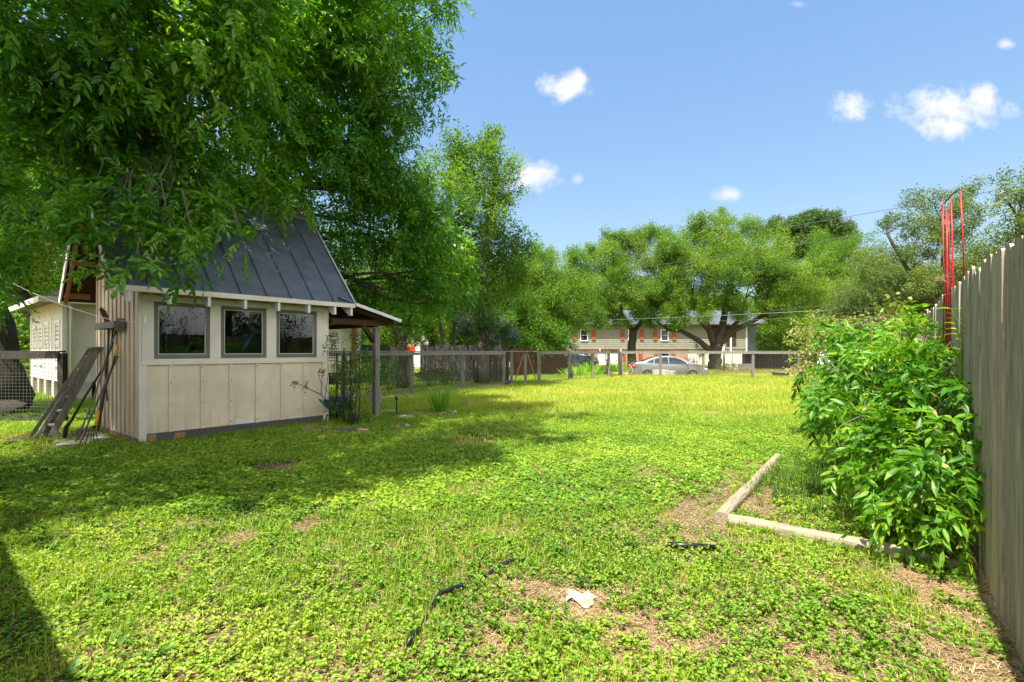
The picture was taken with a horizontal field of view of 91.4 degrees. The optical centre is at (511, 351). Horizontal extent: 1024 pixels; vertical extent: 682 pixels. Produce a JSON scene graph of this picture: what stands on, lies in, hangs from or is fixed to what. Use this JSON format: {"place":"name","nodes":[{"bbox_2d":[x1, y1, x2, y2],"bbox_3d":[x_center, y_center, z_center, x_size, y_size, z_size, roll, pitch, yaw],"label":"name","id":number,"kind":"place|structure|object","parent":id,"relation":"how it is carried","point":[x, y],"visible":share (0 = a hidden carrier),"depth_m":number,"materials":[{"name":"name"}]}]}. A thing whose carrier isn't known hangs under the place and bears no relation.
{"place":"outdoors","nodes":[
{"label":"outdoors","id":0,"kind":"place"},
{"bbox_2d":[408,336,427,366],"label":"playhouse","id":1,"kind":"object","parent":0,"point":[416,358],"visible":0.03,"depth_m":42.00,"materials":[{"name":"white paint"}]},
{"bbox_2d":[0,373,865,463],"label":"grass","id":2,"kind":"structure","parent":0,"point":[729,394],"depth_m":11.99,"materials":[{"name":"plant"}]},
{"bbox_2d":[0,361,1023,681],"bbox_3d":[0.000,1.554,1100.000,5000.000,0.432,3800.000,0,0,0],"label":"ground","id":3,"kind":"structure","parent":0,"point":[686,499],"depth_m":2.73,"materials":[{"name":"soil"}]},
{"bbox_2d":[8,306,29,380],"bbox_3d":[-21.245,-0.525,19.869,5.981,4.426,4.352,0,0,-28],"label":"background shrub","id":4,"kind":"object","parent":3,"relation":"on","point":[25,362],"visible":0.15,"depth_m":20.59,"materials":[{"name":"green plant"}]},
{"bbox_2d":[0,173,66,320],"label":"leaning tree","id":5,"kind":"object","parent":3,"relation":"on","point":[45,276],"visible":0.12,"depth_m":22.28,"materials":[{"name":"green plant"}]},
{"bbox_2d":[0,351,67,421],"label":"wire fence","id":6,"kind":"object","parent":3,"relation":"on","point":[61,357],"visible":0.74,"depth_m":9.35,"materials":[{"name":"grey metal"}]},
{"bbox_2d":[0,36,77,415],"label":"old tree","id":7,"kind":"object","parent":3,"relation":"on","point":[9,340],"visible":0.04,"depth_m":10.46,"materials":[{"name":"brown plant"}]},
{"bbox_2d":[29,346,103,438],"bbox_3d":[-7.092,0.630,8.009,0.547,1.419,1.013,0,0,24],"label":"step ladder","id":8,"kind":"object","parent":3,"relation":"on","point":[56,417],"visible":0.94,"depth_m":7.95,"materials":[{"name":"grey wood"}]},
{"bbox_2d":[51,428,113,447],"bbox_3d":[-6.636,1.310,7.682,1.900,0.034,0.640,0,0,44],"label":"paving stone","id":9,"kind":"object","parent":3,"relation":"on","point":[69,442],"visible":0.46,"depth_m":7.41,"materials":[{"name":"stone"}]},
{"bbox_2d":[62,342,113,437],"bbox_3d":[-6.380,0.560,7.553,0.100,1.428,0.614,0,0,39],"label":"digging hoe","id":10,"kind":"object","parent":9,"relation":"on","point":[65,432],"visible":0.91,"depth_m":7.42,"materials":[{"name":"wood"}]},
{"bbox_2d":[74,330,116,440],"bbox_3d":[-6.249,0.484,7.504,0.140,1.803,0.639,0,0,9],"label":"narrow shovel","id":11,"kind":"object","parent":9,"relation":"on","point":[79,431],"visible":0.64,"depth_m":7.42,"materials":[{"name":"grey wood"}]},
{"bbox_2d":[75,345,118,443],"bbox_3d":[-5.921,0.621,7.257,0.228,1.436,0.723,0,0,0],"label":"rake","id":12,"kind":"object","parent":3,"relation":"on","point":[97,413],"visible":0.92,"depth_m":7.12,"materials":[{"name":"brown wood"}]},
{"bbox_2d":[78,356,118,445],"bbox_3d":[-6.031,0.747,7.279,0.131,1.369,0.583,0,0,6],"label":"garden rake","id":13,"kind":"object","parent":3,"relation":"on","point":[95,406],"visible":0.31,"depth_m":7.26,"materials":[{"name":"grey wood"}]},
{"bbox_2d":[97,307,109,430],"bbox_3d":[-6.172,0.240,7.582,0.165,1.850,0.628,0,0,-37],"label":"long spade","id":14,"kind":"object","parent":3,"relation":"on","point":[103,312],"visible":0.69,"depth_m":7.63,"materials":[{"name":"brown wood"}]},
{"bbox_2d":[8,290,360,398],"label":"neighbour house","id":15,"kind":"structure","parent":3,"relation":"on","point":[71,332],"depth_m":14.26,"materials":[{"name":"white"}]},
{"bbox_2d":[32,325,37,364],"bbox_3d":[-15.589,-0.200,16.326,0.710,1.260,0.049,0,0,39],"label":"window","id":16,"kind":"structure","parent":15,"relation":"in","point":[35,363],"depth_m":16.33,"materials":[{"name":"white paint"}]},
{"bbox_2d":[38,324,42,364],"bbox_3d":[-14.813,-0.200,15.697,0.710,1.260,0.049,0,0,39],"label":"window","id":17,"kind":"structure","parent":15,"relation":"in","point":[39,363],"depth_m":15.67,"materials":[{"name":"white paint"}]},
{"bbox_2d":[44,322,48,350],"bbox_3d":[-14.039,-0.400,15.063,0.710,0.960,0.049,0,0,39],"label":"window","id":18,"kind":"structure","parent":15,"relation":"in","point":[45,323],"depth_m":15.11,"materials":[{"name":"white paint"}]},
{"bbox_2d":[54,319,59,365],"bbox_3d":[-12.799,-0.225,14.051,0.710,1.310,0.049,0,0,39],"label":"window","id":19,"kind":"structure","parent":15,"relation":"in","point":[55,321],"depth_m":14.05,"materials":[{"name":"white paint"}]},
{"bbox_2d":[329,329,340,362],"bbox_3d":[-7.124,-0.200,19.784,0.049,1.360,0.760,0,0,39],"label":"window","id":20,"kind":"structure","parent":15,"relation":"in","point":[339,330],"depth_m":20.00,"materials":[{"name":"white paint"}]},
{"bbox_2d":[58,166,401,443],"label":"garden shed","id":21,"kind":"structure","parent":3,"relation":"on","point":[183,368],"depth_m":8.34,"materials":[{"name":"beige paint"}]},
{"bbox_2d":[13,283,130,321],"bbox_3d":[-6.732,-0.901,7.542,2.988,0.989,0.452,0,0,11],"label":"clothesline","id":22,"kind":"object","parent":21,"relation":"attached to","point":[67,306],"visible":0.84,"depth_m":7.63,"materials":[{"name":"white paint"}]},
{"bbox_2d":[154,301,208,358],"bbox_3d":[-4.962,-0.305,7.524,0.052,0.830,0.730,0,0,39],"label":"window","id":23,"kind":"structure","parent":21,"relation":"in","point":[156,304],"depth_m":7.48,"materials":[{"name":"grey paint"}]},
{"bbox_2d":[221,306,265,357],"bbox_3d":[-4.407,-0.305,8.205,0.052,0.830,0.710,0,0,39],"label":"window","id":24,"kind":"structure","parent":21,"relation":"in","point":[228,355],"depth_m":8.17,"materials":[{"name":"grey paint"}]},
{"bbox_2d":[240,328,257,352],"bbox_3d":[-4.555,-0.131,8.589,0.060,0.569,0.419,0,0,23],"label":"blue broom","id":25,"kind":"object","parent":21,"relation":"in","point":[250,337],"visible":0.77,"depth_m":8.62,"materials":[{"name":"plastic"}]},
{"bbox_2d":[276,310,315,357],"bbox_3d":[-3.841,-0.305,8.899,0.052,0.830,0.740,0,0,39],"label":"window","id":26,"kind":"structure","parent":21,"relation":"in","point":[278,355],"depth_m":8.85,"materials":[{"name":"grey paint"}]},
{"bbox_2d":[0,0,486,351],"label":"pecan tree","id":27,"kind":"object","parent":3,"relation":"on","point":[93,117],"visible":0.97,"depth_m":6.99,"materials":[{"name":"green plant"}]},
{"bbox_2d":[116,410,404,449],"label":"weeds","id":28,"kind":"object","parent":3,"relation":"on","point":[270,427],"visible":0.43,"depth_m":7.99,"materials":[{"name":"green plant"}]},
{"bbox_2d":[0,374,587,424],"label":"grass","id":29,"kind":"structure","parent":3,"relation":"on","point":[84,407],"depth_m":15.97,"materials":[{"name":"plant"}]},
{"bbox_2d":[319,396,353,420],"bbox_3d":[-3.307,1.098,9.573,0.596,0.525,1.417,0,0,-15],"label":"wheelbarrow","id":30,"kind":"object","parent":3,"relation":"on","point":[338,400],"visible":0.51,"depth_m":9.30,"materials":[{"name":"blue metal"}]},
{"bbox_2d":[290,331,396,425],"bbox_3d":[-3.165,0.495,9.103,1.275,1.768,1.813,0,0,32],"label":"rose bush","id":31,"kind":"object","parent":3,"relation":"on","point":[347,406],"visible":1,"depth_m":9.10,"materials":[{"name":"green plant"}]},
{"bbox_2d":[336,348,350,417],"bbox_3d":[-3.281,0.640,9.749,0.276,1.420,0.023,0,0,-17],"label":"plant trellis","id":32,"kind":"object","parent":3,"relation":"on","point":[343,379],"visible":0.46,"depth_m":9.74,"materials":[{"name":"wood"}]},
{"bbox_2d":[334,428,355,432],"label":"edging block","id":33,"kind":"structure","parent":3,"relation":"on","point":[346,429],"depth_m":8.13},
{"bbox_2d":[329,365,371,396],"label":"garden shrub","id":34,"kind":"object","parent":3,"relation":"on","point":[364,381],"visible":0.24,"depth_m":14.48,"materials":[{"name":"green plant"}]},
{"bbox_2d":[347,364,393,392],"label":"garden shrub","id":35,"kind":"object","parent":3,"relation":"on","point":[383,378],"visible":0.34,"depth_m":15.55,"materials":[{"name":"green plant"}]},
{"bbox_2d":[368,383,380,404],"bbox_3d":[-3.455,1.040,12.585,0.340,0.620,0.199,0,0,0],"label":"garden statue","id":36,"kind":"object","parent":3,"relation":"on","point":[370,398],"visible":0.19,"depth_m":12.52,"materials":[{"name":"stone"}]},
{"bbox_2d":[352,355,408,384],"bbox_3d":[-4.907,0.636,19.138,2.368,1.550,1.593,0,0,-18],"label":"garden shrub","id":37,"kind":"object","parent":3,"relation":"on","point":[396,361],"visible":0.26,"depth_m":19.00,"materials":[{"name":"green plant"}]},
{"bbox_2d":[360,345,409,381],"bbox_3d":[-6.285,0.520,21.382,3.832,1.600,0.079,0,0,-2],"label":"plank fence","id":38,"kind":"object","parent":3,"relation":"on","point":[388,348],"visible":0.2,"depth_m":21.38,"materials":[{"name":"wood"}]},
{"bbox_2d":[367,365,408,390],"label":"garden shrub","id":39,"kind":"object","parent":3,"relation":"on","point":[403,377],"visible":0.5,"depth_m":17.04,"materials":[{"name":"green plant"}]},
{"bbox_2d":[346,258,435,345],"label":"background tree","id":40,"kind":"object","parent":3,"relation":"on","point":[385,332],"visible":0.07,"depth_m":25.83,"materials":[{"name":"green plant"}]},
{"bbox_2d":[390,360,425,387],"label":"garden shrub","id":41,"kind":"object","parent":3,"relation":"on","point":[415,375],"visible":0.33,"depth_m":18.49,"materials":[{"name":"green plant"}]},
{"bbox_2d":[325,205,493,388],"bbox_3d":[-4.254,-2.137,18.461,7.264,6.998,4.249,0,0,0],"label":"tree","id":42,"kind":"object","parent":3,"relation":"on","point":[401,347],"visible":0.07,"depth_m":17.77,"materials":[{"name":"green plant"}]},
{"bbox_2d":[329,351,505,398],"bbox_3d":[-3.892,0.692,14.354,0.376,1.417,12.839,0,0,33],"label":"wire fence","id":43,"kind":"object","parent":3,"relation":"on","point":[462,354],"visible":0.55,"depth_m":16.26,"materials":[{"name":"grey metal"}]},
{"bbox_2d":[396,260,458,349],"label":"background tree","id":44,"kind":"object","parent":3,"relation":"on","point":[431,338],"visible":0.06,"depth_m":28.71,"materials":[{"name":"green plant"}]},
{"bbox_2d":[402,267,454,344],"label":"thin tree","id":45,"kind":"object","parent":3,"relation":"on","point":[441,333],"visible":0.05,"depth_m":23.43,"materials":[{"name":"green plant"}]},
{"bbox_2d":[417,365,448,386],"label":"garden shrub","id":46,"kind":"object","parent":3,"relation":"on","point":[427,378],"visible":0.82,"depth_m":18.58,"materials":[{"name":"green plant"}]},
{"bbox_2d":[423,387,454,412],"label":"iris clump","id":47,"kind":"object","parent":3,"relation":"on","point":[440,403],"visible":0.79,"depth_m":10.70,"materials":[{"name":"green plant"}]},
{"bbox_2d":[434,366,448,382],"bbox_3d":[-2.883,0.979,20.300,0.600,0.743,0.240,0,0,0],"label":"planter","id":48,"kind":"object","parent":3,"relation":"on","point":[440,368],"visible":0.53,"depth_m":20.18,"materials":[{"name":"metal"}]},
{"bbox_2d":[438,364,460,383],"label":"garden shrub","id":49,"kind":"object","parent":3,"relation":"on","point":[443,382],"visible":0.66,"depth_m":19.47,"materials":[{"name":"green plant"}]},
{"bbox_2d":[422,263,492,345],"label":"thin tree","id":50,"kind":"object","parent":3,"relation":"on","point":[453,343],"visible":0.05,"depth_m":24.43,"materials":[{"name":"green plant"}]},
{"bbox_2d":[420,344,508,381],"bbox_3d":[-2.043,0.510,21.581,3.816,1.620,0.080,0,0,-2],"label":"plank fence","id":51,"kind":"object","parent":3,"relation":"on","point":[442,361],"visible":0.52,"depth_m":21.54,"materials":[{"name":"wood"}]},
{"bbox_2d":[404,558,527,648],"bbox_3d":[-0.257,1.334,2.760,0.184,0.080,1.091,0,0,32],"label":"hose","id":52,"kind":"object","parent":3,"relation":"on","point":[409,640],"visible":0.73,"depth_m":2.71,"materials":[{"name":"black plastic"}]},
{"bbox_2d":[389,118,544,383],"bbox_3d":[-1.219,-3.367,17.820,3.840,9.439,7.042,0,0,30],"label":"elm tree","id":53,"kind":"object","parent":3,"relation":"on","point":[461,161],"visible":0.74,"depth_m":17.27,"materials":[{"name":"green plant"}]},
{"bbox_2d":[11,256,927,361],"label":"distant wood","id":54,"kind":"object","parent":3,"relation":"on","point":[21,316],"visible":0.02,"depth_m":66.46,"materials":[{"name":"green plant"}]},
{"bbox_2d":[0,411,943,514],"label":"clover","id":55,"kind":"object","parent":3,"relation":"on","point":[503,465],"visible":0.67,"depth_m":5.65,"materials":[{"name":"green plant"}]},
{"bbox_2d":[435,252,534,347],"bbox_3d":[-1.517,-2.158,27.401,5.646,7.038,4.724,0,0,0],"label":"background tree","id":56,"kind":"object","parent":3,"relation":"on","point":[509,318],"visible":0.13,"depth_m":27.00,"materials":[{"name":"green plant"}]},
{"bbox_2d":[449,303,523,382],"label":"chaste tree","id":57,"kind":"object","parent":3,"relation":"on","point":[463,329],"visible":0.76,"depth_m":20.19,"materials":[{"name":"green plant"}]},
{"bbox_2d":[0,422,1014,681],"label":"weeds","id":58,"kind":"object","parent":3,"relation":"on","point":[170,646],"visible":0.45,"depth_m":3.34,"materials":[{"name":"green plant"}]},
{"bbox_2d":[505,366,510,385],"bbox_3d":[-0.195,0.989,19.731,0.299,0.779,0.298,0,0,0],"label":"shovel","id":59,"kind":"object","parent":3,"relation":"on","point":[507,380],"visible":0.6,"depth_m":19.70,"materials":[{"name":"black plastic"}]},
{"bbox_2d":[0,502,1023,681],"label":"clover","id":60,"kind":"object","parent":3,"relation":"on","point":[459,671],"visible":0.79,"depth_m":2.61,"materials":[{"name":"green plant"}]},
{"bbox_2d":[0,438,1023,681],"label":"straw","id":61,"kind":"object","parent":3,"relation":"on","point":[965,664],"visible":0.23,"depth_m":2.56,"materials":[{"name":"plant"}]},
{"bbox_2d":[505,351,539,383],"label":"wooden gate","id":62,"kind":"structure","parent":3,"relation":"on","point":[525,353],"depth_m":20.11,"materials":[{"name":"grey wood"}]},
{"bbox_2d":[509,348,567,375],"bbox_3d":[1.668,0.572,28.311,5.061,1.497,0.079,0,0,-45],"label":"plank fence","id":63,"kind":"object","parent":3,"relation":"on","point":[557,365],"visible":0.52,"depth_m":27.98,"materials":[{"name":"wood"}]},
{"bbox_2d":[478,236,609,363],"bbox_3d":[2.208,-2.878,30.445,9.450,8.485,5.911,0,0,-42],"label":"broadleaf tree","id":64,"kind":"object","parent":3,"relation":"on","point":[559,289],"visible":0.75,"depth_m":29.66,"materials":[{"name":"green plant"}]},
{"bbox_2d":[564,348,575,377],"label":"dry shrub","id":65,"kind":"object","parent":3,"relation":"on","point":[571,374],"visible":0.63,"depth_m":23.53,"materials":[{"name":"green plant"}]},
{"bbox_2d":[549,289,601,360],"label":"broadleaf tree","id":66,"kind":"object","parent":3,"relation":"on","point":[572,348],"visible":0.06,"depth_m":33.91,"materials":[{"name":"green plant"}]},
{"bbox_2d":[558,366,600,375],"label":"daylily clump","id":67,"kind":"object","parent":3,"relation":"on","point":[579,371],"visible":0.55,"depth_m":26.65,"materials":[{"name":"green plant"}]},
{"bbox_2d":[540,351,620,382],"bbox_3d":[3.393,0.695,23.572,0.519,1.412,7.785,0,0,39],"label":"wire fence","id":68,"kind":"object","parent":3,"relation":"on","point":[570,353],"visible":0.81,"depth_m":23.81,"materials":[{"name":"grey wood"}]},
{"bbox_2d":[566,589,595,607],"bbox_3d":[0.372,1.331,2.701,0.171,0.020,0.200,0,0,0],"label":"paper scrap","id":69,"kind":"object","parent":3,"relation":"on","point":[580,597],"visible":0.98,"depth_m":2.70,"materials":[{"name":"paper"}]},
{"bbox_2d":[570,349,598,366],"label":"parked car","id":70,"kind":"object","parent":3,"relation":"on","point":[580,357],"visible":0.24,"depth_m":40.86,"materials":[{"name":"blue metal"}]},
{"bbox_2d":[572,363,605,373],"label":"daylily clump","id":71,"kind":"object","parent":3,"relation":"on","point":[595,368],"visible":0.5,"depth_m":28.74,"materials":[{"name":"green plant"}]},
{"bbox_2d":[598,361,628,371],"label":"daylily clump","id":72,"kind":"object","parent":3,"relation":"on","point":[616,368],"visible":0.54,"depth_m":32.78,"materials":[{"name":"green plant"}]},
{"bbox_2d":[572,219,689,368],"bbox_3d":[8.863,-4.507,37.817,9.923,11.750,6.594,0,0,0],"label":"live oak","id":73,"kind":"object","parent":3,"relation":"on","point":[614,272],"visible":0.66,"depth_m":37.42,"materials":[{"name":"green plant"}]},
{"bbox_2d":[475,364,835,375],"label":"rough grass","id":74,"kind":"structure","parent":3,"relation":"on","point":[767,370],"depth_m":33.05,"materials":[{"name":"plant"}]},
{"bbox_2d":[561,310,764,364],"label":"townhouse","id":75,"kind":"structure","parent":3,"relation":"on","point":[660,338],"depth_m":49.98,"materials":[{"name":"beige"}]},
{"bbox_2d":[580,329,587,340],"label":"window","id":76,"kind":"structure","parent":75,"relation":"in","point":[585,335],"depth_m":49.97,"materials":[{"name":"white paint"}]},
{"bbox_2d":[661,329,668,340],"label":"window","id":77,"kind":"structure","parent":75,"relation":"in","point":[664,334],"depth_m":49.97,"materials":[{"name":"white paint"}]},
{"bbox_2d":[687,350,744,364],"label":"garage door","id":78,"kind":"structure","parent":75,"relation":"in","point":[739,356],"depth_m":50.05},
{"bbox_2d":[726,326,735,345],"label":"tall window","id":79,"kind":"structure","parent":75,"relation":"in","point":[734,336],"depth_m":49.94,"materials":[{"name":"glass"}]},
{"bbox_2d":[652,370,675,375],"bbox_3d":[8.277,1.190,27.200,1.346,0.360,0.966,0,0,0],"label":"stone block","id":80,"kind":"object","parent":3,"relation":"on","point":[656,372],"visible":0.37,"depth_m":26.98,"materials":[{"name":"stone"}]},
{"bbox_2d":[628,356,707,374],"bbox_3d":[9.522,1.018,30.700,4.532,1.505,1.974,0,0,3],"label":"parked car","id":81,"kind":"object","parent":3,"relation":"on","point":[678,365],"visible":0.59,"depth_m":29.93,"materials":[{"name":"silver metal"}]},
{"bbox_2d":[667,542,716,549],"bbox_3d":[1.207,1.305,3.354,0.315,0.041,0.038,0,0,5],"label":"pipe","id":82,"kind":"object","parent":3,"relation":"on","point":[694,545],"visible":0.79,"depth_m":3.34,"materials":[{"name":"black plastic"}]},
{"bbox_2d":[685,335,706,364],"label":"yard shrub","id":83,"kind":"object","parent":3,"relation":"on","point":[696,354],"visible":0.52,"depth_m":36.40,"materials":[{"name":"green plant"}]},
{"bbox_2d":[621,351,846,376],"bbox_3d":[10.731,0.692,25.011,10.408,1.417,0.595,0,0,21],"label":"wire fence","id":84,"kind":"object","parent":3,"relation":"on","point":[704,359],"visible":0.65,"depth_m":25.51,"materials":[{"name":"grey metal"}]},
{"bbox_2d":[721,364,755,369],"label":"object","id":85,"kind":"object","parent":3,"relation":"on","point":[746,366],"visible":0.31,"depth_m":35.16,"materials":[{"name":"stone"}]},
{"bbox_2d":[627,205,854,369],"bbox_3d":[17.157,-4.891,35.688,17.520,12.693,7.630,0,0,0],"label":"live oak","id":86,"kind":"object","parent":3,"relation":"on","point":[776,276],"visible":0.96,"depth_m":35.11,"materials":[{"name":"green plant"}]},
{"bbox_2d":[713,453,780,523],"bbox_3d":[2.485,1.321,5.103,0.114,0.112,2.909,0,0,36],"label":"landscape timber","id":87,"kind":"object","parent":3,"relation":"on","point":[739,497],"visible":0.66,"depth_m":4.38,"materials":[{"name":"wood"}]},
{"bbox_2d":[749,329,774,368],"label":"yard shrub","id":88,"kind":"object","parent":3,"relation":"on","point":[761,342],"visible":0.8,"depth_m":36.93,"materials":[{"name":"green plant"}]},
{"bbox_2d":[742,354,817,368],"bbox_3d":[23.817,0.670,37.525,12.670,1.300,0.080,0,0,5],"label":"plank fence","id":89,"kind":"object","parent":3,"relation":"on","point":[780,361],"visible":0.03,"depth_m":37.79,"materials":[{"name":"grey wood"}]},
{"bbox_2d":[750,206,865,342],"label":"pine tree","id":90,"kind":"object","parent":3,"relation":"on","point":[816,215],"visible":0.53,"depth_m":56.33,"materials":[{"name":"green plant"}]},
{"bbox_2d":[782,309,835,432],"bbox_3d":[4.839,0.328,7.843,1.034,2.050,1.742,0,0,38],"label":"nandina bush","id":91,"kind":"object","parent":3,"relation":"on","point":[809,351],"visible":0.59,"depth_m":7.78,"materials":[{"name":"green plant"}]},
{"bbox_2d":[756,223,887,350],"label":"broadleaf tree","id":92,"kind":"object","parent":3,"relation":"on","point":[842,253],"visible":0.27,"depth_m":40.69,"materials":[{"name":"green plant"}]},
{"bbox_2d":[702,457,959,563],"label":"grass","id":93,"kind":"structure","parent":3,"relation":"on","point":[738,511],"depth_m":3.69,"materials":[{"name":"plant"}]},
{"bbox_2d":[792,368,869,464],"bbox_3d":[4.125,0.799,6.409,0.748,1.132,2.008,0,0,23],"label":"brushy bush","id":94,"kind":"object","parent":3,"relation":"on","point":[831,447],"visible":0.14,"depth_m":5.97,"materials":[{"name":"green plant"}]},
{"bbox_2d":[727,514,965,573],"bbox_3d":[2.239,1.320,3.485,1.367,0.116,0.118,0,0,37],"label":"landscape timber","id":95,"kind":"object","parent":3,"relation":"on","point":[887,547],"visible":0.54,"depth_m":3.47,"materials":[{"name":"wood"}]},
{"bbox_2d":[740,446,953,549],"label":"weeds","id":96,"kind":"object","parent":3,"relation":"on","point":[793,476],"visible":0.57,"depth_m":4.68,"materials":[{"name":"green plant"}]},
{"bbox_2d":[803,239,958,338],"bbox_3d":[16.397,-1.858,21.267,5.782,6.432,5.445,0,0,0],"label":"willow tree","id":97,"kind":"object","parent":3,"relation":"on","point":[875,269],"visible":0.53,"depth_m":21.60,"materials":[{"name":"green plant"}]},
{"bbox_2d":[786,303,987,590],"bbox_3d":[3.342,0.536,4.409,1.589,1.956,3.629,0,0,28],"label":"leafy bush","id":98,"kind":"object","parent":3,"relation":"on","point":[908,452],"visible":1,"depth_m":3.59,"materials":[{"name":"green plant"}]},
{"bbox_2d":[873,174,1004,304],"bbox_3d":[15.631,-2.540,17.827,3.370,7.786,4.550,0,0,0],"label":"elm tree","id":99,"kind":"object","parent":3,"relation":"on","point":[934,231],"visible":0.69,"depth_m":18.33,"materials":[{"name":"green plant"}]},
{"bbox_2d":[936,307,963,486],"bbox_3d":[3.193,0.367,3.614,0.315,1.367,0.108,0,0,0],"label":"leafy shoot","id":100,"kind":"object","parent":3,"relation":"on","point":[961,349],"visible":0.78,"depth_m":3.60,"materials":[{"name":"green plant"}]},
{"bbox_2d":[903,234,1023,662],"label":"privacy fence","id":101,"kind":"object","parent":3,"relation":"on","point":[988,297],"visible":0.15,"depth_m":2.55,"materials":[{"name":"grey wood"}]},
{"bbox_2d":[809,292,928,406],"bbox_3d":[5.943,0.241,8.402,1.163,2.228,5.595,0,0,24],"label":"fence vine","id":102,"kind":"object","parent":101,"relation":"attached to","point":[862,320],"visible":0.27,"depth_m":8.13,"materials":[{"name":"green plant"}]},
{"bbox_2d":[941,189,964,364],"bbox_3d":[3.670,-0.608,4.177,0.094,1.442,0.529,0,0,33],"label":"red trellis","id":103,"kind":"object","parent":101,"relation":"attached to","point":[946,290],"visible":0.79,"depth_m":4.20,"materials":[{"name":"paint"}]},
{"bbox_2d":[968,157,1023,269],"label":"elm tree","id":104,"kind":"object","parent":3,"relation":"on","point":[1018,227],"visible":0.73,"depth_m":13.91,"materials":[{"name":"green plant"}]},
{"bbox_2d":[9,0,1023,300],"label":"sky","id":105,"kind":"structure","parent":0,"point":[623,113],"materials":[{"name":"blue"}]},
{"bbox_2d":[589,304,932,320],"bbox_3d":[8.658,-2.179,29.999,0.033,0.779,34.592,0,0,-36],"label":"power line","id":106,"kind":"object","parent":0,"point":[746,314],"visible":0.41,"depth_m":25.54,"materials":[{"name":"metal"}]},
{"bbox_2d":[639,209,1022,267],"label":"power line","id":107,"kind":"object","parent":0,"point":[848,236],"visible":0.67,"depth_m":19.54,"materials":[{"name":"metal"}]},
{"bbox_2d":[693,189,1002,242],"bbox_3d":[13.773,-6.931,29.000,0.020,4.835,34.142,0,0,-5],"label":"power line","id":108,"kind":"object","parent":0,"point":[866,213],"visible":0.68,"depth_m":20.10,"materials":[{"name":"metal"}]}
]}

